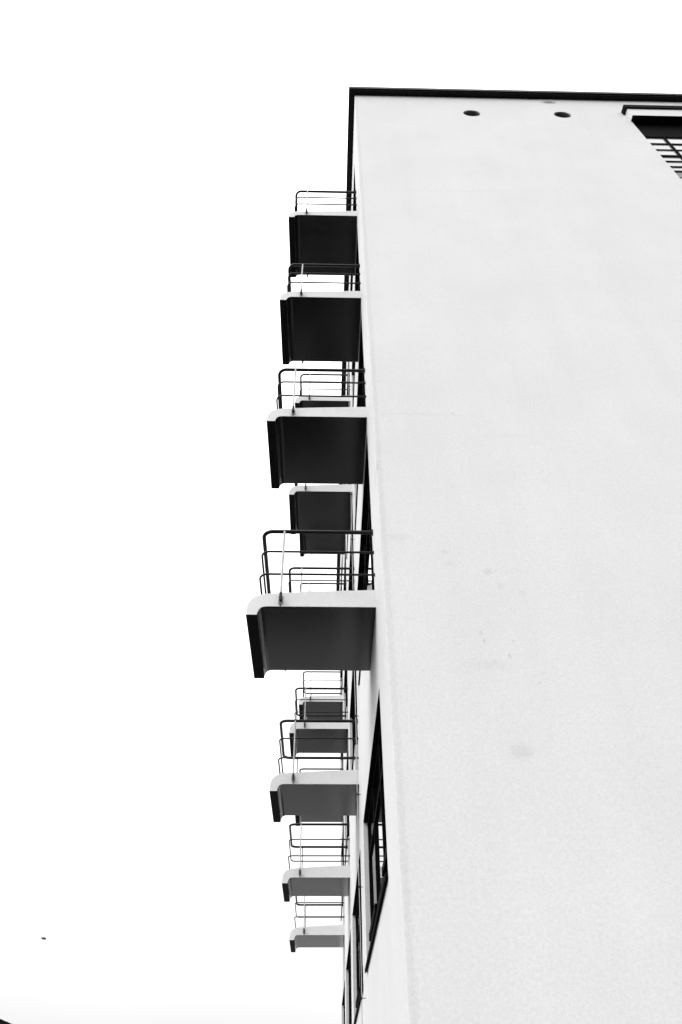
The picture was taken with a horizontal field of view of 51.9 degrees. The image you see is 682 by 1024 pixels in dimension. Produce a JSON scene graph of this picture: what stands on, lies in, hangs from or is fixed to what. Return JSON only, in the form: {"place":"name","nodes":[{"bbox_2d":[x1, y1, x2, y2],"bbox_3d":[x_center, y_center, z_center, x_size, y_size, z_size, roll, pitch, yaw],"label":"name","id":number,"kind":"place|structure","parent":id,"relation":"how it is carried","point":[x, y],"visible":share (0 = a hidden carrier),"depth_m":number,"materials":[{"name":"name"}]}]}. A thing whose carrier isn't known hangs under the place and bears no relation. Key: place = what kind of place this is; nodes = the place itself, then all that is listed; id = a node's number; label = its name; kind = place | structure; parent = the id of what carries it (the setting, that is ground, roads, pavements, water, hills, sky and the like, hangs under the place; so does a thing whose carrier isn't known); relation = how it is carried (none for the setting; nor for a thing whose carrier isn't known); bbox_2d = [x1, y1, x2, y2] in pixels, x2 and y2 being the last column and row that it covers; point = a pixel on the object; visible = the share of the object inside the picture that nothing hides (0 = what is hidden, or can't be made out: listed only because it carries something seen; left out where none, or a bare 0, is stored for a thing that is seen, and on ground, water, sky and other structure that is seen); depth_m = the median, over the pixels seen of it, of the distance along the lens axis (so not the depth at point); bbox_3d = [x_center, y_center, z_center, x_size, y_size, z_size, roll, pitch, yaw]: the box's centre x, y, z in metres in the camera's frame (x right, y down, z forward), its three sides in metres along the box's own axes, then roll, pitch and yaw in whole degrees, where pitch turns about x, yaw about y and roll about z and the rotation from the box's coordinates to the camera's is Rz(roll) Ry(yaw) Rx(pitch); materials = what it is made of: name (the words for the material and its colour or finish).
{"place":"outdoors","nodes":[
{"label":"outdoors","id":0,"kind":"place"},
{"bbox_2d":[0,1019,10,1023],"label":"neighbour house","id":1,"kind":"structure","parent":0,"point":[3,1021],"depth_m":36.29,"materials":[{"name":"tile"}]},
{"bbox_2d":[0,0,681,1023],"label":"sky","id":2,"kind":"structure","parent":0,"point":[155,155],"materials":[{"name":"white"}]},
{"label":"ground","id":3,"kind":"structure","parent":0,"visible":0},
{"bbox_2d":[246,86,681,1023],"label":"apartment block","id":4,"kind":"structure","parent":3,"relation":"on","point":[488,440],"depth_m":7.25,"materials":[{"name":"white paint"}]},
{"bbox_2d":[341,816,343,915],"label":"window","id":5,"kind":"structure","parent":4,"relation":"in","point":[342,850],"depth_m":19.80,"materials":[{"name":"black paint"}]},
{"bbox_2d":[342,982,344,1023],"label":"window","id":6,"kind":"structure","parent":4,"relation":"in","point":[343,1000],"depth_m":17.78,"materials":[{"name":"black paint"}]},
{"bbox_2d":[343,537,345,590],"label":"window","id":7,"kind":"structure","parent":4,"relation":"in","point":[345,537],"depth_m":20.62,"materials":[{"name":"black paint"}]},
{"bbox_2d":[344,671,347,719],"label":"window","id":8,"kind":"structure","parent":4,"relation":"in","point":[345,675],"depth_m":19.11,"materials":[{"name":"black paint"}]},
{"bbox_2d":[345,751,348,865],"bbox_3d":[0.218,7.050,15.621,0.222,2.613,3.415,1,-44,-1],"label":"window","id":9,"kind":"structure","parent":4,"relation":"in","point":[347,768],"depth_m":16.22,"materials":[{"name":"black paint"}]},
{"bbox_2d":[347,362,349,394],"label":"window","id":10,"kind":"structure","parent":4,"relation":"in","point":[348,391],"depth_m":19.42,"materials":[{"name":"black paint"}]},
{"bbox_2d":[346,931,351,1023],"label":"window","id":11,"kind":"structure","parent":4,"relation":"in","point":[348,966],"depth_m":14.40,"materials":[{"name":"black paint"}]},
{"bbox_2d":[348,506,353,590],"bbox_3d":[0.291,1.889,14.546,0.222,2.613,3.415,1,-44,-1],"label":"window","id":12,"kind":"structure","parent":4,"relation":"in","point":[351,583],"depth_m":15.40,"materials":[{"name":"grey glass"}]},
{"bbox_2d":[350,167,356,290],"bbox_3d":[0.349,-5.446,15.538,0.222,2.613,3.415,1,-44,-1],"label":"window","id":13,"kind":"structure","parent":4,"relation":"in","point":[354,195],"depth_m":15.72,"materials":[{"name":"black paint"}]},
{"bbox_2d":[350,671,357,769],"bbox_3d":[0.307,4.064,12.479,0.222,2.613,3.415,1,-44,-1],"label":"window","id":14,"kind":"structure","parent":4,"relation":"in","point":[354,687],"depth_m":13.60,"materials":[{"name":"black paint"}]},
{"bbox_2d":[352,230,359,406],"bbox_3d":[0.365,-3.272,13.471,0.222,2.613,3.415,1,-44,-1],"label":"window","id":15,"kind":"structure","parent":4,"relation":"in","point":[357,277],"depth_m":13.74,"materials":[{"name":"black paint"}]},
{"bbox_2d":[352,855,363,1023],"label":"window","id":16,"kind":"structure","parent":4,"relation":"in","point":[359,956],"depth_m":10.87,"materials":[{"name":"black paint"}]},
{"bbox_2d":[354,314,365,529],"bbox_3d":[0.380,-1.097,11.404,0.222,2.613,3.415,1,-44,-1],"label":"window","id":17,"kind":"structure","parent":4,"relation":"in","point":[361,402],"depth_m":11.73,"materials":[{"name":"black glass"}]},
{"bbox_2d":[357,440,374,685],"bbox_3d":[0.395,1.077,9.338,0.222,2.613,3.415,1,-44,-1],"label":"window","id":18,"kind":"structure","parent":4,"relation":"in","point":[366,566],"depth_m":9.90,"materials":[{"name":"black paint"}]},
{"bbox_2d":[363,693,387,972],"bbox_3d":[0.409,3.379,7.143,0.226,1.634,3.425,1,-44,-1],"label":"window","id":19,"kind":"structure","parent":4,"relation":"in","point":[374,815],"depth_m":7.38,"materials":[{"name":"black paint"}]},
{"bbox_2d":[634,124,681,177],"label":"window","id":20,"kind":"structure","parent":4,"relation":"in","point":[666,139],"depth_m":14.07,"materials":[{"name":"black glass"}]}
]}

